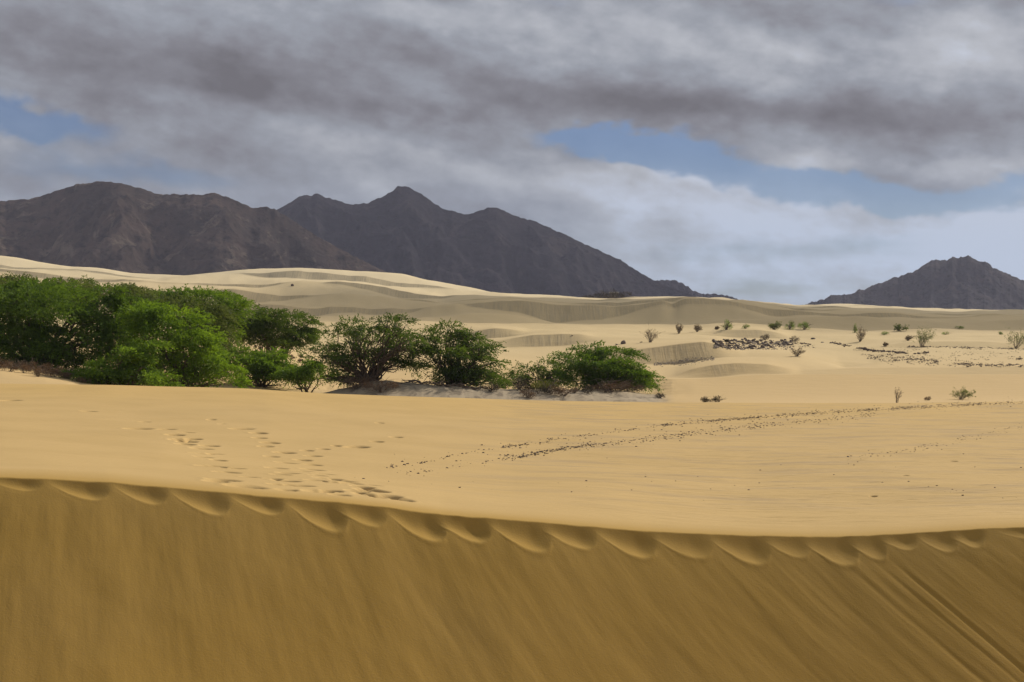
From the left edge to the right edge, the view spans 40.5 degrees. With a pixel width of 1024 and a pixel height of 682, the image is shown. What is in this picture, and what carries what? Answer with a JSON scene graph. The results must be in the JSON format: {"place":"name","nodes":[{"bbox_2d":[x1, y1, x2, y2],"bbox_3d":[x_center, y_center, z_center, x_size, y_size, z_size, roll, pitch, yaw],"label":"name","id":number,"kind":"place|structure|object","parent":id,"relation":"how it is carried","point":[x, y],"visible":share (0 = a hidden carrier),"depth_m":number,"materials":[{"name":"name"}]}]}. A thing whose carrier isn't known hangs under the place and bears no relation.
{"place":"outdoors","nodes":[
{"label":"outdoors","id":0,"kind":"place"},
{"bbox_2d":[0,181,389,274],"bbox_3d":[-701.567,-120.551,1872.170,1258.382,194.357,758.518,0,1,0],"label":"mountain","id":1,"kind":"structure","parent":0,"point":[121,227],"depth_m":1794.32,"materials":[{"name":"grey stone"}]},
{"bbox_2d":[277,186,695,297],"bbox_3d":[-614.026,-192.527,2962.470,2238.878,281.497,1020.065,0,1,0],"label":"mountain","id":2,"kind":"structure","parent":0,"point":[406,230],"depth_m":2846.57,"materials":[{"name":"grey stone"}]},
{"bbox_2d":[0,384,1023,681],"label":"sand dune","id":3,"kind":"structure","parent":0,"point":[188,534],"depth_m":16.04,"materials":[{"name":"beige sand"}]},
{"bbox_2d":[0,256,1023,402],"bbox_3d":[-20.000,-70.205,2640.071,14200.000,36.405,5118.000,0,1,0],"label":"dune field","id":4,"kind":"structure","parent":0,"point":[527,328],"depth_m":243.88,"materials":[{"name":"beige sand"}]},
{"bbox_2d":[0,359,9,367],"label":"bush","id":5,"kind":"object","parent":4,"relation":"on","point":[2,362],"visible":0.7,"depth_m":94.29,"materials":[{"name":"brown plant"}]},
{"bbox_2d":[1,360,17,371],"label":"bush","id":6,"kind":"object","parent":4,"relation":"on","point":[12,368],"visible":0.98,"depth_m":91.50,"materials":[{"name":"brown plant"}]},
{"bbox_2d":[3,357,27,367],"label":"bush","id":7,"kind":"object","parent":4,"relation":"on","point":[19,363],"visible":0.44,"depth_m":94.38,"materials":[{"name":"brown plant"}]},
{"bbox_2d":[13,363,31,372],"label":"bush","id":8,"kind":"object","parent":4,"relation":"on","point":[26,368],"visible":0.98,"depth_m":91.67,"materials":[{"name":"brown plant"}]},
{"bbox_2d":[0,271,49,321],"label":"tree","id":9,"kind":"object","parent":4,"relation":"on","point":[9,277],"visible":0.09,"depth_m":120.41,"materials":[{"name":"green plant"}]},
{"bbox_2d":[19,358,41,370],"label":"bush","id":10,"kind":"object","parent":4,"relation":"on","point":[24,363],"visible":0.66,"depth_m":94.50,"materials":[{"name":"brown plant"}]},
{"bbox_2d":[28,364,45,376],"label":"bush","id":11,"kind":"object","parent":4,"relation":"on","point":[36,370],"visible":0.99,"depth_m":89.66,"materials":[{"name":"brown plant"}]},
{"bbox_2d":[37,362,53,373],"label":"bush","id":12,"kind":"object","parent":4,"relation":"on","point":[45,368],"visible":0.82,"depth_m":94.64,"materials":[{"name":"brown plant"}]},
{"bbox_2d":[43,369,63,376],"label":"bush","id":13,"kind":"object","parent":4,"relation":"on","point":[52,373],"visible":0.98,"depth_m":91.94,"materials":[{"name":"brown plant"}]},
{"bbox_2d":[55,365,69,374],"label":"bush","id":14,"kind":"object","parent":4,"relation":"on","point":[57,369],"visible":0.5,"depth_m":94.86,"materials":[{"name":"brown plant"}]},
{"bbox_2d":[57,372,72,378],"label":"bush","id":15,"kind":"object","parent":4,"relation":"on","point":[66,374],"visible":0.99,"depth_m":92.02,"materials":[{"name":"brown plant"}]},
{"bbox_2d":[0,276,164,370],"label":"tree","id":16,"kind":"object","parent":4,"relation":"on","point":[40,347],"visible":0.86,"depth_m":99.45,"materials":[{"name":"green plant"}]},
{"bbox_2d":[73,376,91,382],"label":"bush","id":17,"kind":"object","parent":4,"relation":"on","point":[84,380],"visible":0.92,"depth_m":90.70,"materials":[{"name":"brown plant"}]},
{"bbox_2d":[77,275,100,342],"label":"tree","id":18,"kind":"object","parent":4,"relation":"on","point":[89,281],"visible":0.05,"depth_m":135.15,"materials":[{"name":"green plant"}]},
{"bbox_2d":[42,275,172,363],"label":"tree","id":19,"kind":"object","parent":4,"relation":"on","point":[134,288],"visible":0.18,"depth_m":116.99,"materials":[{"name":"green plant"}]},
{"bbox_2d":[58,335,185,386],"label":"bush","id":20,"kind":"object","parent":4,"relation":"on","point":[141,368],"visible":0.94,"depth_m":91.67,"materials":[{"name":"green plant"}]},
{"bbox_2d":[112,297,254,388],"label":"tree","id":21,"kind":"object","parent":4,"relation":"on","point":[180,332],"visible":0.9,"depth_m":96.23,"materials":[{"name":"green plant"}]},
{"bbox_2d":[129,291,245,378],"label":"tree","id":22,"kind":"object","parent":4,"relation":"on","point":[219,311],"visible":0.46,"depth_m":106.75,"materials":[{"name":"green plant"}]},
{"bbox_2d":[151,283,260,371],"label":"tree","id":23,"kind":"object","parent":4,"relation":"on","point":[226,298],"visible":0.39,"depth_m":110.97,"materials":[{"name":"green plant"}]},
{"bbox_2d":[213,342,306,388],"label":"bush","id":24,"kind":"object","parent":4,"relation":"on","point":[263,365],"visible":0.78,"depth_m":105.68,"materials":[{"name":"green plant"}]},
{"bbox_2d":[250,381,281,386],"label":"fallen branch","id":25,"kind":"object","parent":4,"relation":"on","point":[268,385],"visible":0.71,"depth_m":106.62,"materials":[{"name":"brown wood"}]},
{"bbox_2d":[230,304,325,358],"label":"tree","id":26,"kind":"object","parent":4,"relation":"on","point":[265,328],"visible":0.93,"depth_m":124.58,"materials":[{"name":"green plant"}]},
{"bbox_2d":[267,356,341,392],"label":"bush","id":27,"kind":"object","parent":4,"relation":"on","point":[295,374],"visible":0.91,"depth_m":103.25,"materials":[{"name":"green plant"}]},
{"bbox_2d":[341,375,379,388],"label":"bush","id":28,"kind":"object","parent":4,"relation":"on","point":[355,385],"visible":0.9,"depth_m":99.07,"materials":[{"name":"brown plant"}]},
{"bbox_2d":[293,312,443,388],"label":"tree","id":29,"kind":"object","parent":4,"relation":"on","point":[383,355],"visible":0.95,"depth_m":100.46,"materials":[{"name":"green plant"}]},
{"bbox_2d":[359,378,401,391],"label":"bush","id":30,"kind":"object","parent":4,"relation":"on","point":[375,387],"visible":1,"depth_m":97.63,"materials":[{"name":"brown plant"}]},
{"bbox_2d":[399,378,446,385],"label":"fallen branch","id":31,"kind":"object","parent":4,"relation":"on","point":[418,381],"visible":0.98,"depth_m":99.31,"materials":[{"name":"brown wood"}]},
{"bbox_2d":[418,380,474,386],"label":"fallen branch","id":32,"kind":"object","parent":4,"relation":"on","point":[443,384],"visible":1,"depth_m":99.22,"materials":[{"name":"brown wood"}]},
{"bbox_2d":[400,318,516,388],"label":"tree","id":33,"kind":"object","parent":4,"relation":"on","point":[457,371],"visible":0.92,"depth_m":102.11,"materials":[{"name":"green plant"}]},
{"bbox_2d":[455,382,494,389],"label":"fallen branch","id":34,"kind":"object","parent":4,"relation":"on","point":[477,388],"visible":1,"depth_m":99.24,"materials":[{"name":"brown wood"}]},
{"bbox_2d":[482,382,500,391],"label":"bush","id":35,"kind":"object","parent":4,"relation":"on","point":[493,386],"visible":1,"depth_m":99.19,"materials":[{"name":"brown plant"}]},
{"bbox_2d":[512,377,527,389],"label":"bush","id":36,"kind":"object","parent":4,"relation":"on","point":[518,382],"visible":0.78,"depth_m":100.65,"materials":[{"name":"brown plant"}]},
{"bbox_2d":[514,383,529,391],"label":"bush","id":37,"kind":"object","parent":4,"relation":"on","point":[523,388],"visible":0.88,"depth_m":99.27,"materials":[{"name":"brown plant"}]},
{"bbox_2d":[520,389,536,398],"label":"bush","id":38,"kind":"object","parent":4,"relation":"on","point":[530,394],"visible":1,"depth_m":97.81,"materials":[{"name":"brown plant"}]},
{"bbox_2d":[530,386,545,393],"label":"bush","id":39,"kind":"object","parent":4,"relation":"on","point":[540,390],"visible":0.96,"depth_m":99.16,"materials":[{"name":"brown plant"}]},
{"bbox_2d":[500,355,578,389],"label":"tree","id":40,"kind":"object","parent":4,"relation":"on","point":[541,373],"visible":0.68,"depth_m":107.84,"materials":[{"name":"green plant"}]},
{"bbox_2d":[531,375,562,389],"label":"bush","id":41,"kind":"object","parent":4,"relation":"on","point":[541,384],"visible":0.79,"depth_m":100.67,"materials":[{"name":"green plant"}]},
{"bbox_2d":[542,386,558,394],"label":"bush","id":42,"kind":"object","parent":4,"relation":"on","point":[547,390],"visible":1,"depth_m":99.20,"materials":[{"name":"brown plant"}]},
{"bbox_2d":[547,383,579,395],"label":"bush","id":43,"kind":"object","parent":4,"relation":"on","point":[560,392],"visible":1,"depth_m":99.05,"materials":[{"name":"brown plant"}]},
{"bbox_2d":[594,291,608,297],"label":"bush","id":44,"kind":"object","parent":4,"relation":"on","point":[600,295],"visible":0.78,"depth_m":638.61,"materials":[{"name":"brown plant"}]},
{"bbox_2d":[548,340,666,393],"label":"tree","id":45,"kind":"object","parent":4,"relation":"on","point":[603,368],"visible":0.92,"depth_m":105.96,"materials":[{"name":"green plant"}]},
{"bbox_2d":[587,378,633,392],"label":"bush","id":46,"kind":"object","parent":4,"relation":"on","point":[604,388],"visible":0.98,"depth_m":102.76,"materials":[{"name":"brown plant"}]},
{"bbox_2d":[602,288,620,297],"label":"bush","id":47,"kind":"object","parent":4,"relation":"on","point":[612,294],"visible":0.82,"depth_m":632.91,"materials":[{"name":"brown plant"}]},
{"bbox_2d":[617,291,631,297],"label":"bush","id":48,"kind":"object","parent":4,"relation":"on","point":[622,294],"visible":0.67,"depth_m":639.42,"materials":[{"name":"brown plant"}]},
{"bbox_2d":[612,380,652,391],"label":"bush","id":49,"kind":"object","parent":4,"relation":"on","point":[639,386],"visible":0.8,"depth_m":104.19,"materials":[{"name":"brown plant"}]},
{"bbox_2d":[642,324,660,341],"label":"dry shrub","id":50,"kind":"object","parent":4,"relation":"on","point":[650,334],"visible":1,"depth_m":207.92,"materials":[{"name":"brown plant"}]},
{"bbox_2d":[655,392,664,397],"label":"bush","id":51,"kind":"object","parent":4,"relation":"on","point":[661,395],"visible":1,"depth_m":100.68,"materials":[{"name":"brown plant"}]},
{"bbox_2d":[675,323,683,333],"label":"dry shrub","id":52,"kind":"object","parent":4,"relation":"on","point":[678,329],"visible":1,"depth_m":244.18,"materials":[{"name":"brown plant"}]},
{"bbox_2d":[693,324,702,331],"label":"dry shrub","id":53,"kind":"object","parent":4,"relation":"on","point":[697,328],"visible":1,"depth_m":247.59,"materials":[{"name":"brown plant"}]},
{"bbox_2d":[700,396,711,401],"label":"shrub","id":54,"kind":"object","parent":4,"relation":"on","point":[705,399],"visible":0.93,"depth_m":93.53,"materials":[{"name":"brown plant"}]},
{"bbox_2d":[711,395,723,401],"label":"shrub","id":55,"kind":"object","parent":4,"relation":"on","point":[716,399],"visible":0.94,"depth_m":93.53,"materials":[{"name":"brown plant"}]},
{"bbox_2d":[721,319,733,329],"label":"shrub","id":56,"kind":"object","parent":4,"relation":"on","point":[726,323],"visible":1,"depth_m":247.57,"materials":[{"name":"green plant"}]},
{"bbox_2d":[759,334,768,339],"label":"shrub","id":57,"kind":"object","parent":4,"relation":"on","point":[764,336],"visible":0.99,"depth_m":238.56,"materials":[{"name":"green plant"}]},
{"bbox_2d":[769,321,781,329],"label":"shrub","id":58,"kind":"object","parent":4,"relation":"on","point":[775,326],"visible":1,"depth_m":255.68,"materials":[{"name":"green plant"}]},
{"bbox_2d":[784,320,795,329],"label":"shrub","id":59,"kind":"object","parent":4,"relation":"on","point":[791,325],"visible":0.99,"depth_m":270.89,"materials":[{"name":"green plant"}]},
{"bbox_2d":[791,344,805,355],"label":"dry shrub","id":60,"kind":"object","parent":4,"relation":"on","point":[798,353],"visible":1,"depth_m":187.01,"materials":[{"name":"brown plant"}]},
{"bbox_2d":[797,322,811,329],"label":"shrub","id":61,"kind":"object","parent":4,"relation":"on","point":[804,325],"visible":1,"depth_m":272.64,"materials":[{"name":"green plant"}]},
{"bbox_2d":[782,339,928,353],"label":"gravel","id":62,"kind":"structure","parent":4,"relation":"on","point":[873,350],"depth_m":211.93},
{"bbox_2d":[856,326,867,341],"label":"dry shrub","id":63,"kind":"object","parent":4,"relation":"on","point":[861,335],"visible":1,"depth_m":232.75,"materials":[{"name":"brown plant"}]},
{"bbox_2d":[894,387,903,402],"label":"dry shrub","id":64,"kind":"object","parent":4,"relation":"on","point":[896,395],"visible":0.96,"depth_m":87.75,"materials":[{"name":"brown plant"}]},
{"bbox_2d":[893,323,907,330],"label":"shrub","id":65,"kind":"object","parent":4,"relation":"on","point":[898,327],"visible":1,"depth_m":270.74,"materials":[{"name":"green plant"}]},
{"bbox_2d":[905,335,914,340],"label":"dry shrub","id":66,"kind":"object","parent":4,"relation":"on","point":[907,337],"visible":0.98,"depth_m":225.15,"materials":[{"name":"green plant"}]},
{"bbox_2d":[911,325,934,346],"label":"shrub","id":67,"kind":"object","parent":4,"relation":"on","point":[923,339],"visible":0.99,"depth_m":216.04,"materials":[{"name":"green plant"}]},
{"bbox_2d":[859,345,1023,366],"bbox_3d":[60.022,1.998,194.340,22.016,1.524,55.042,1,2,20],"label":"gravel","id":68,"kind":"structure","parent":4,"relation":"on","point":[935,362],"depth_m":187.12,"materials":[{"name":"grey gravel"}]},
{"bbox_2d":[949,386,975,399],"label":"shrub","id":69,"kind":"object","parent":4,"relation":"on","point":[963,393],"visible":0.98,"depth_m":99.12,"materials":[{"name":"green plant"}]},
{"bbox_2d":[1004,327,1023,347],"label":"shrub","id":70,"kind":"object","parent":4,"relation":"on","point":[1017,344],"visible":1,"depth_m":216.53,"materials":[{"name":"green plant"}]},
{"bbox_2d":[0,0,1023,304],"label":"sky","id":71,"kind":"structure","parent":0,"point":[794,152],"materials":[{"name":"grey"}]},
{"bbox_2d":[580,386,593,393],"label":"bush","id":72,"kind":"object","parent":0,"point":[587,390],"visible":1,"depth_m":100.58,"materials":[{"name":"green plant"}]},
{"bbox_2d":[654,356,714,366],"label":"gravel","id":73,"kind":"structure","parent":0,"point":[686,360],"depth_m":187.30,"materials":[{"name":"grey gravel"}]},
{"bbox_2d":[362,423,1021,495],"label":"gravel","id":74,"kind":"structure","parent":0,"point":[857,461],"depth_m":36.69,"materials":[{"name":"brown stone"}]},
{"bbox_2d":[656,280,742,299],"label":"mountain","id":75,"kind":"structure","parent":0,"point":[675,284],"depth_m":3459.54,"materials":[{"name":"grey stone"}]},
{"bbox_2d":[386,401,1022,473],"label":"gravel","id":76,"kind":"structure","parent":0,"point":[667,424],"depth_m":50.00,"materials":[{"name":"brown gravel"}]},
{"bbox_2d":[714,340,793,349],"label":"gravel","id":77,"kind":"structure","parent":0,"point":[780,342],"depth_m":207.82,"materials":[{"name":"grey gravel"}]},
{"bbox_2d":[805,255,1023,309],"bbox_3d":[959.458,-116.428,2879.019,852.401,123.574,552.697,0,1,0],"label":"mountain","id":78,"kind":"structure","parent":0,"point":[967,282],"depth_m":2825.14,"materials":[{"name":"grey stone"}]}
]}

